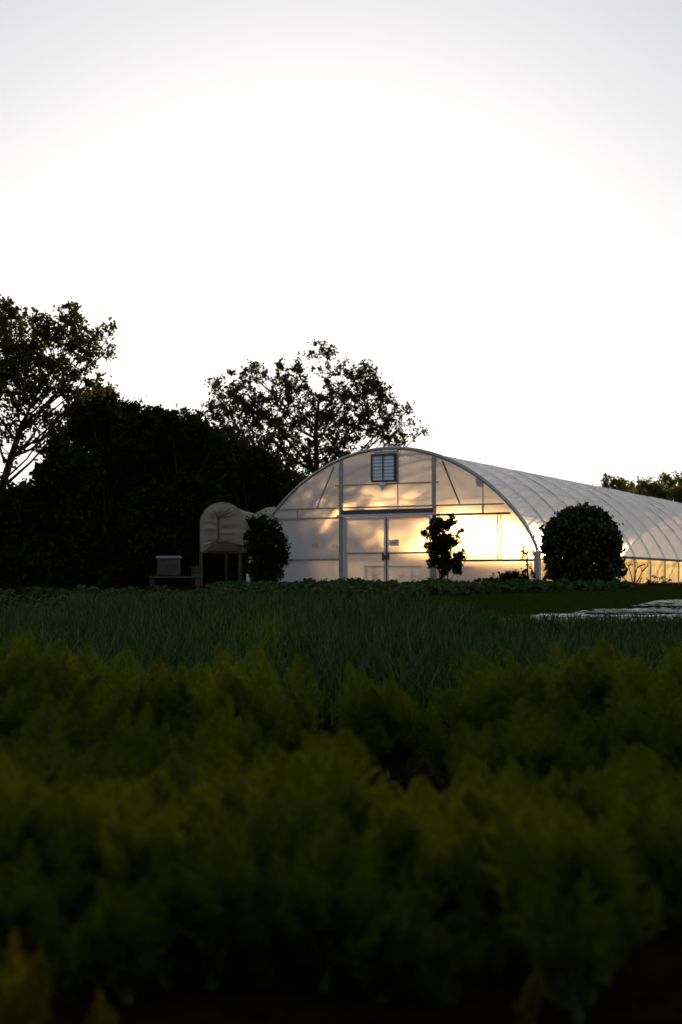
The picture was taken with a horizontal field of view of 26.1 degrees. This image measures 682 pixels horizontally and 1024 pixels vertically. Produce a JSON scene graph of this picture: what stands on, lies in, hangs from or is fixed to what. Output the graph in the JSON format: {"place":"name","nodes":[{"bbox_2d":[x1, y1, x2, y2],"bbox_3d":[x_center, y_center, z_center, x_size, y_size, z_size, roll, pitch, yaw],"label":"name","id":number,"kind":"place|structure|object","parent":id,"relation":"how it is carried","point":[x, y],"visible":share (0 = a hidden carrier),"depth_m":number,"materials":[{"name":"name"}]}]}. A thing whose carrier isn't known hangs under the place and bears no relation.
{"place":"outdoors","nodes":[
{"label":"outdoors","id":0,"kind":"place"},
{"bbox_2d":[0,585,681,1023],"bbox_3d":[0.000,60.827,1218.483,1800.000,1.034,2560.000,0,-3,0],"label":"ground","id":1,"kind":"structure","parent":0,"point":[642,971],"depth_m":3.57,"materials":[{"name":"soil"}]},
{"bbox_2d":[0,741,27,835],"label":"fennel plant","id":2,"kind":"object","parent":1,"relation":"on","point":[5,767],"visible":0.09,"depth_m":4.29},
{"bbox_2d":[0,928,51,1023],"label":"fennel plant","id":3,"kind":"object","parent":1,"relation":"on","point":[16,1006],"visible":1,"depth_m":2.66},
{"bbox_2d":[0,645,57,708],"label":"fennel plant","id":4,"kind":"object","parent":1,"relation":"on","point":[14,668],"visible":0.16,"depth_m":7.16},
{"bbox_2d":[0,626,63,696],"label":"fennel plant","id":5,"kind":"object","parent":1,"relation":"on","point":[20,643],"visible":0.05,"depth_m":7.41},
{"bbox_2d":[0,842,68,989],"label":"fennel plant","id":6,"kind":"object","parent":1,"relation":"on","point":[21,914],"visible":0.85,"depth_m":3.60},
{"bbox_2d":[0,765,73,827],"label":"fennel plant","id":7,"kind":"object","parent":1,"relation":"on","point":[62,775],"visible":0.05,"depth_m":4.78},
{"bbox_2d":[0,628,81,713],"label":"fennel plant","id":8,"kind":"object","parent":1,"relation":"on","point":[30,644],"visible":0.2,"depth_m":7.22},
{"bbox_2d":[0,696,93,769],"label":"fennel plant","id":9,"kind":"object","parent":1,"relation":"on","point":[71,734],"visible":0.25,"depth_m":6.49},
{"bbox_2d":[10,721,84,799],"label":"fennel plant","id":10,"kind":"object","parent":1,"relation":"on","point":[54,753],"visible":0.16,"depth_m":6.24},
{"bbox_2d":[0,767,99,951],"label":"fennel plant","id":11,"kind":"object","parent":1,"relation":"on","point":[6,854],"visible":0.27,"depth_m":3.94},
{"bbox_2d":[0,424,109,586],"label":"bush","id":12,"kind":"object","parent":1,"relation":"on","point":[38,534],"visible":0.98,"depth_m":40.94,"materials":[{"name":"green plant"}]},
{"bbox_2d":[0,294,117,584],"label":"leaning tree","id":13,"kind":"object","parent":1,"relation":"on","point":[23,357],"visible":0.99,"depth_m":43.80,"materials":[{"name":"green plant"}]},
{"bbox_2d":[0,774,131,917],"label":"fennel plant","id":14,"kind":"object","parent":1,"relation":"on","point":[27,790],"visible":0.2,"depth_m":4.08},
{"bbox_2d":[14,645,117,728],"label":"fennel plant","id":15,"kind":"object","parent":1,"relation":"on","point":[92,681],"visible":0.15,"depth_m":7.19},
{"bbox_2d":[26,682,114,767],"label":"fennel plant","id":16,"kind":"object","parent":1,"relation":"on","point":[91,725],"visible":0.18,"depth_m":6.87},
{"bbox_2d":[41,646,138,771],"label":"fennel plant","id":17,"kind":"object","parent":1,"relation":"on","point":[116,667],"visible":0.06,"depth_m":7.55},
{"bbox_2d":[67,778,120,911],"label":"fennel plant","id":18,"kind":"object","parent":1,"relation":"on","point":[101,864],"visible":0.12,"depth_m":4.23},
{"bbox_2d":[39,381,155,585],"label":"bush","id":19,"kind":"object","parent":1,"relation":"on","point":[98,423],"visible":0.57,"depth_m":53.70,"materials":[{"name":"green plant"}]},
{"bbox_2d":[85,988,116,1023],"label":"fennel plant","id":20,"kind":"object","parent":1,"relation":"on","point":[100,1012],"visible":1,"depth_m":2.63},
{"bbox_2d":[94,738,153,786],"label":"fennel plant","id":21,"kind":"object","parent":1,"relation":"on","point":[122,765],"visible":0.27,"depth_m":6.01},
{"bbox_2d":[63,868,187,1003],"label":"fennel plant","id":22,"kind":"object","parent":1,"relation":"on","point":[126,944],"visible":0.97,"depth_m":3.51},
{"bbox_2d":[82,767,170,890],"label":"fennel plant","id":23,"kind":"object","parent":1,"relation":"on","point":[165,771],"visible":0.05,"depth_m":4.61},
{"bbox_2d":[96,702,169,788],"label":"fennel plant","id":24,"kind":"object","parent":1,"relation":"on","point":[135,745],"visible":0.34,"depth_m":6.43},
{"bbox_2d":[97,652,184,756],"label":"fennel plant","id":25,"kind":"object","parent":1,"relation":"on","point":[127,700],"visible":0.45,"depth_m":7.29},
{"bbox_2d":[102,829,203,987],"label":"fennel plant","id":26,"kind":"object","parent":1,"relation":"on","point":[167,980],"visible":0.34,"depth_m":3.67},
{"bbox_2d":[93,781,217,977],"bbox_3d":[-0.476,0.958,3.789,0.387,0.542,0.322,7,-1,-23],"label":"fennel plant","id":27,"kind":"object","parent":1,"relation":"on","point":[117,833],"visible":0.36,"depth_m":3.72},
{"bbox_2d":[85,403,242,585],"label":"bush","id":28,"kind":"object","parent":1,"relation":"on","point":[186,457],"visible":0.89,"depth_m":51.12,"materials":[{"name":"green plant"}]},
{"bbox_2d":[133,662,216,736],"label":"fennel plant","id":29,"kind":"object","parent":1,"relation":"on","point":[186,686],"visible":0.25,"depth_m":7.44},
{"bbox_2d":[149,576,202,585],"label":"hive stand","id":30,"kind":"object","parent":1,"relation":"on","point":[153,580],"visible":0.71,"depth_m":46.36,"materials":[{"name":"grey wood"}]},
{"bbox_2d":[156,556,181,575],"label":"beehive","id":31,"kind":"object","parent":30,"relation":"on","point":[168,565],"visible":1,"depth_m":46.47,"materials":[{"name":"paint"}]},
{"bbox_2d":[138,824,215,972],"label":"fennel plant","id":32,"kind":"object","parent":1,"relation":"on","point":[188,829],"visible":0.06,"depth_m":3.84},
{"bbox_2d":[155,662,210,726],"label":"fennel plant","id":33,"kind":"object","parent":1,"relation":"on","point":[178,672],"visible":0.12,"depth_m":7.56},
{"bbox_2d":[176,696,246,790],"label":"fennel plant","id":34,"kind":"object","parent":1,"relation":"on","point":[203,736],"visible":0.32,"depth_m":6.13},
{"bbox_2d":[176,670,252,737],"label":"fennel plant","id":35,"kind":"object","parent":1,"relation":"on","point":[198,697],"visible":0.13,"depth_m":7.25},
{"bbox_2d":[161,793,272,977],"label":"fennel plant","id":36,"kind":"object","parent":1,"relation":"on","point":[228,971],"visible":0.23,"depth_m":3.79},
{"bbox_2d":[177,760,262,822],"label":"fennel plant","id":37,"kind":"object","parent":1,"relation":"on","point":[229,787],"visible":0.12,"depth_m":5.46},
{"bbox_2d":[187,703,262,781],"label":"fennel plant","id":38,"kind":"object","parent":1,"relation":"on","point":[200,726],"visible":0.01,"depth_m":6.74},
{"bbox_2d":[173,776,289,870],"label":"fennel plant","id":39,"kind":"object","parent":1,"relation":"on","point":[233,800],"visible":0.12,"depth_m":4.15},
{"bbox_2d":[199,502,275,585],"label":"fabric tunnel","id":40,"kind":"structure","parent":1,"relation":"on","point":[223,526],"depth_m":47.98,"materials":[{"name":"fabric"}]},
{"bbox_2d":[197,643,287,764],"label":"fennel plant","id":41,"kind":"object","parent":1,"relation":"on","point":[247,699],"visible":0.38,"depth_m":7.07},
{"bbox_2d":[209,710,276,788],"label":"fennel plant","id":42,"kind":"object","parent":1,"relation":"on","point":[247,749],"visible":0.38,"depth_m":6.56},
{"bbox_2d":[205,796,294,926],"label":"fennel plant","id":43,"kind":"object","parent":1,"relation":"on","point":[278,845],"visible":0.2,"depth_m":3.96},
{"bbox_2d":[171,740,339,921],"bbox_3d":[-0.183,0.942,4.122,0.560,0.611,0.387,-2,-3,32],"label":"fennel plant","id":44,"kind":"object","parent":1,"relation":"on","point":[317,813],"visible":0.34,"depth_m":4.13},
{"bbox_2d":[212,426,303,581],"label":"bush","id":45,"kind":"object","parent":1,"relation":"on","point":[264,481],"visible":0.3,"depth_m":56.42,"materials":[{"name":"green plant"}]},
{"bbox_2d":[240,511,293,582],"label":"oval shrub","id":46,"kind":"object","parent":1,"relation":"on","point":[265,546],"visible":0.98,"depth_m":39.74,"materials":[{"name":"green plant"}]},
{"bbox_2d":[238,697,302,782],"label":"fennel plant","id":47,"kind":"object","parent":1,"relation":"on","point":[287,739],"visible":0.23,"depth_m":7.05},
{"bbox_2d":[211,744,366,826],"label":"fennel plant","id":48,"kind":"object","parent":1,"relation":"on","point":[260,760],"visible":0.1,"depth_m":4.57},
{"bbox_2d":[268,654,327,779],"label":"fennel plant","id":49,"kind":"object","parent":1,"relation":"on","point":[306,717],"visible":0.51,"depth_m":7.50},
{"bbox_2d":[196,339,433,481],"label":"tree","id":50,"kind":"object","parent":1,"relation":"on","point":[370,387],"visible":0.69,"depth_m":74.86,"materials":[{"name":"green plant"}]},
{"bbox_2d":[266,805,398,991],"bbox_3d":[-0.017,0.983,3.677,0.372,0.480,0.347,7,0,-7],"label":"fennel plant","id":51,"kind":"object","parent":1,"relation":"on","point":[326,973],"visible":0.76,"depth_m":3.66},
{"bbox_2d":[276,729,389,807],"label":"fennel plant","id":52,"kind":"object","parent":1,"relation":"on","point":[298,758],"visible":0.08,"depth_m":4.68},
{"bbox_2d":[0,587,681,704],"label":"onion leaves","id":53,"kind":"object","parent":1,"relation":"on","point":[411,622],"visible":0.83,"depth_m":16.32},
{"bbox_2d":[272,731,414,908],"bbox_3d":[-0.022,0.956,4.351,0.442,0.601,0.467,2,1,-34],"label":"fennel plant","id":54,"kind":"object","parent":1,"relation":"on","point":[330,782],"visible":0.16,"depth_m":4.28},
{"bbox_2d":[305,769,394,861],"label":"fennel plant","id":55,"kind":"object","parent":1,"relation":"on","point":[353,782],"visible":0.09,"depth_m":4.30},
{"bbox_2d":[327,662,410,785],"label":"fennel plant","id":56,"kind":"object","parent":1,"relation":"on","point":[377,732],"visible":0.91,"depth_m":7.30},
{"bbox_2d":[331,669,415,779],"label":"fennel plant","id":57,"kind":"object","parent":1,"relation":"on","point":[383,765],"visible":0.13,"depth_m":7.56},
{"bbox_2d":[310,850,446,1001],"bbox_3d":[0.097,1.023,3.574,0.370,0.384,0.288,-1,-2,-4],"label":"fennel plant","id":58,"kind":"object","parent":1,"relation":"on","point":[384,948],"visible":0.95,"depth_m":3.54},
{"bbox_2d":[365,678,445,783],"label":"fennel plant","id":59,"kind":"object","parent":1,"relation":"on","point":[416,726],"visible":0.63,"depth_m":7.37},
{"bbox_2d":[352,776,463,963],"bbox_3d":[0.190,0.953,3.852,0.326,0.557,0.283,-2,-4,40],"label":"fennel plant","id":60,"kind":"object","parent":1,"relation":"on","point":[402,849],"visible":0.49,"depth_m":3.82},
{"bbox_2d":[386,641,440,711],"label":"onion plant","id":61,"kind":"object","parent":1,"relation":"on","point":[420,689],"visible":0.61,"depth_m":10.78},
{"bbox_2d":[398,658,456,716],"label":"onion plant","id":62,"kind":"object","parent":1,"relation":"on","point":[427,700],"visible":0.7,"depth_m":10.49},
{"bbox_2d":[408,817,468,931],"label":"fennel plant","id":63,"kind":"object","parent":1,"relation":"on","point":[435,880],"visible":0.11,"depth_m":4.24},
{"bbox_2d":[420,512,466,579],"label":"upright shrub","id":64,"kind":"object","parent":1,"relation":"on","point":[441,544],"visible":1,"depth_m":39.91,"materials":[{"name":"green plant"}]},
{"bbox_2d":[407,782,479,908],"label":"fennel plant","id":65,"kind":"object","parent":1,"relation":"on","point":[448,812],"visible":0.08,"depth_m":4.59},
{"bbox_2d":[419,698,473,792],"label":"fennel plant","id":66,"kind":"object","parent":1,"relation":"on","point":[438,743],"visible":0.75,"depth_m":7.14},
{"bbox_2d":[419,790,493,871],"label":"fennel plant","id":67,"kind":"object","parent":1,"relation":"on","point":[475,814],"visible":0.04,"depth_m":4.58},
{"bbox_2d":[422,779,491,827],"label":"fennel plant","id":68,"kind":"object","parent":1,"relation":"on","point":[457,787],"visible":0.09,"depth_m":4.85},
{"bbox_2d":[249,446,681,582],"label":"greenhouse","id":69,"kind":"object","parent":1,"relation":"on","point":[351,515],"visible":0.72,"depth_m":43.28,"materials":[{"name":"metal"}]},
{"bbox_2d":[345,517,385,581],"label":"door","id":70,"kind":"structure","parent":69,"relation":"in","point":[365,537],"depth_m":43.19,"materials":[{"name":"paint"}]},
{"bbox_2d":[387,515,430,582],"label":"door","id":71,"kind":"structure","parent":69,"relation":"in","point":[406,562],"depth_m":42.57,"materials":[{"name":"paint"}]},
{"bbox_2d":[428,800,506,934],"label":"fennel plant","id":72,"kind":"object","parent":1,"relation":"on","point":[458,892],"visible":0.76,"depth_m":4.11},
{"bbox_2d":[427,651,537,754],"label":"fennel plant","id":73,"kind":"object","parent":1,"relation":"on","point":[476,719],"visible":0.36,"depth_m":7.08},
{"bbox_2d":[441,754,523,825],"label":"fennel plant","id":74,"kind":"object","parent":1,"relation":"on","point":[483,766],"visible":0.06,"depth_m":5.05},
{"bbox_2d":[446,762,534,901],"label":"fennel plant","id":75,"kind":"object","parent":1,"relation":"on","point":[479,783],"visible":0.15,"depth_m":4.58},
{"bbox_2d":[485,569,529,581],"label":"bush","id":76,"kind":"object","parent":1,"relation":"on","point":[508,575],"visible":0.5,"depth_m":39.83,"materials":[{"name":"green plant"}]},
{"bbox_2d":[457,662,580,786],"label":"fennel plant","id":77,"kind":"object","parent":1,"relation":"on","point":[531,673],"visible":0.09,"depth_m":7.21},
{"bbox_2d":[477,778,582,970],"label":"fennel plant","id":78,"kind":"object","parent":1,"relation":"on","point":[493,843],"visible":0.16,"depth_m":3.78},
{"bbox_2d":[512,967,549,1023],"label":"fennel plant","id":79,"kind":"object","parent":1,"relation":"on","point":[530,994],"visible":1,"depth_m":3.25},
{"bbox_2d":[492,702,569,773],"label":"fennel plant","id":80,"kind":"object","parent":1,"relation":"on","point":[513,724],"visible":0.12,"depth_m":6.74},
{"bbox_2d":[503,765,559,815],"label":"fennel plant","id":81,"kind":"object","parent":1,"relation":"on","point":[550,775],"visible":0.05,"depth_m":4.80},
{"bbox_2d":[485,698,586,792],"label":"fennel plant","id":82,"kind":"object","parent":1,"relation":"on","point":[525,757],"visible":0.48,"depth_m":6.17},
{"bbox_2d":[490,649,588,768],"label":"fennel plant","id":83,"kind":"object","parent":1,"relation":"on","point":[565,708],"visible":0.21,"depth_m":7.08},
{"bbox_2d":[504,792,597,841],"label":"fennel plant","id":84,"kind":"object","parent":1,"relation":"on","point":[557,794],"visible":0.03,"depth_m":4.57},
{"bbox_2d":[479,799,635,996],"bbox_3d":[0.529,0.960,3.607,0.420,0.517,0.347,3,-6,-35],"label":"fennel plant","id":85,"kind":"object","parent":1,"relation":"on","point":[517,851],"visible":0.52,"depth_m":3.56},
{"bbox_2d":[518,642,609,726],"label":"fennel plant","id":86,"kind":"object","parent":1,"relation":"on","point":[556,681],"visible":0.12,"depth_m":7.39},
{"bbox_2d":[513,796,620,880],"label":"fennel plant","id":87,"kind":"object","parent":1,"relation":"on","point":[559,803],"visible":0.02,"depth_m":4.17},
{"bbox_2d":[510,871,627,1023],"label":"fennel plant","id":88,"kind":"object","parent":1,"relation":"on","point":[579,958],"visible":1,"depth_m":3.33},
{"bbox_2d":[522,766,636,848],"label":"fennel plant","id":89,"kind":"object","parent":1,"relation":"on","point":[561,789],"visible":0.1,"depth_m":4.63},
{"bbox_2d":[538,501,627,581],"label":"bush","id":90,"kind":"object","parent":1,"relation":"on","point":[580,542],"visible":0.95,"depth_m":37.38,"materials":[{"name":"green plant"}]},
{"bbox_2d":[507,812,666,1006],"bbox_3d":[0.581,0.944,3.490,0.336,0.478,0.294,1,-3,-27],"label":"fennel plant","id":91,"kind":"object","parent":1,"relation":"on","point":[613,887],"visible":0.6,"depth_m":3.48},
{"bbox_2d":[499,613,681,621],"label":"plastic mulch","id":92,"kind":"object","parent":1,"relation":"on","point":[582,616],"visible":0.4,"depth_m":23.07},
{"bbox_2d":[566,655,649,707],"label":"fennel plant","id":93,"kind":"object","parent":1,"relation":"on","point":[633,661],"visible":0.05,"depth_m":7.45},
{"bbox_2d":[592,472,634,492],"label":"tree","id":94,"kind":"object","parent":1,"relation":"on","point":[617,484],"visible":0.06,"depth_m":129.39,"materials":[{"name":"green plant"}]},
{"bbox_2d":[580,662,647,752],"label":"fennel plant","id":95,"kind":"object","parent":1,"relation":"on","point":[592,714],"visible":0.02,"depth_m":7.13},
{"bbox_2d":[570,771,658,870],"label":"fennel plant","id":96,"kind":"object","parent":1,"relation":"on","point":[576,778],"visible":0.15,"depth_m":4.69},
{"bbox_2d":[588,697,648,774],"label":"fennel plant","id":97,"kind":"object","parent":1,"relation":"on","point":[609,720],"visible":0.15,"depth_m":6.70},
{"bbox_2d":[562,639,679,715],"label":"fennel plant","id":98,"kind":"object","parent":1,"relation":"on","point":[599,680],"visible":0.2,"depth_m":7.31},
{"bbox_2d":[596,742,657,793],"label":"fennel plant","id":99,"kind":"object","parent":1,"relation":"on","point":[614,757],"visible":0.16,"depth_m":6.06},
{"bbox_2d":[592,674,681,793],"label":"fennel plant","id":100,"kind":"object","parent":1,"relation":"on","point":[625,737],"visible":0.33,"depth_m":6.51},
{"bbox_2d":[613,743,681,859],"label":"fennel plant","id":101,"kind":"object","parent":1,"relation":"on","point":[641,774],"visible":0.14,"depth_m":5.15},
{"bbox_2d":[614,778,681,938],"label":"fennel plant","id":102,"kind":"object","parent":1,"relation":"on","point":[666,872],"visible":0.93,"depth_m":4.12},
{"bbox_2d":[630,475,668,499],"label":"tree","id":103,"kind":"object","parent":1,"relation":"on","point":[645,488],"visible":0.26,"depth_m":129.72,"materials":[{"name":"green plant"}]},
{"bbox_2d":[619,647,681,732],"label":"fennel plant","id":104,"kind":"object","parent":1,"relation":"on","point":[653,681],"visible":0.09,"depth_m":7.07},
{"bbox_2d":[635,694,681,779],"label":"fennel plant","id":105,"kind":"object","parent":1,"relation":"on","point":[655,729],"visible":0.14,"depth_m":6.43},
{"bbox_2d":[638,641,681,715],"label":"fennel plant","id":106,"kind":"object","parent":1,"relation":"on","point":[665,657],"visible":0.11,"depth_m":7.07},
{"bbox_2d":[642,716,681,800],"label":"fennel plant","id":107,"kind":"object","parent":1,"relation":"on","point":[675,760],"visible":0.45,"depth_m":6.27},
{"bbox_2d":[648,470,681,499],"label":"tree","id":108,"kind":"object","parent":1,"relation":"on","point":[666,478],"visible":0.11,"depth_m":138.20,"materials":[{"name":"green plant"}]},
{"bbox_2d":[661,471,681,502],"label":"tree","id":109,"kind":"object","parent":1,"relation":"on","point":[677,494],"visible":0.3,"depth_m":128.94,"materials":[{"name":"green plant"}]},
{"bbox_2d":[0,0,681,486],"label":"sky","id":110,"kind":"structure","parent":0,"point":[479,202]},
{"bbox_2d":[407,584,681,622],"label":"lawn","id":111,"kind":"structure","parent":0,"point":[575,606],"depth_m":29.90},
{"bbox_2d":[417,582,458,594],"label":"squash plant","id":112,"kind":"object","parent":111,"relation":"on","point":[438,587],"visible":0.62,"depth_m":32.43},
{"bbox_2d":[441,588,475,595],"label":"squash plant","id":113,"kind":"object","parent":111,"relation":"on","point":[460,591],"visible":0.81,"depth_m":31.98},
{"bbox_2d":[470,582,504,592],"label":"squash plant","id":114,"kind":"object","parent":111,"relation":"on","point":[490,588],"visible":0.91,"depth_m":33.40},
{"bbox_2d":[520,581,553,592],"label":"squash plant","id":115,"kind":"object","parent":111,"relation":"on","point":[539,586],"visible":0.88,"depth_m":33.73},
{"bbox_2d":[582,580,615,590],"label":"squash plant","id":116,"kind":"object","parent":111,"relation":"on","point":[598,585],"visible":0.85,"depth_m":34.76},
{"bbox_2d":[573,607,681,613],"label":"plastic mulch","id":117,"kind":"object","parent":111,"relation":"on","point":[653,610],"visible":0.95,"depth_m":24.79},
{"bbox_2d":[634,599,681,605],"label":"plastic mulch","id":118,"kind":"object","parent":111,"relation":"on","point":[675,602],"visible":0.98,"depth_m":27.64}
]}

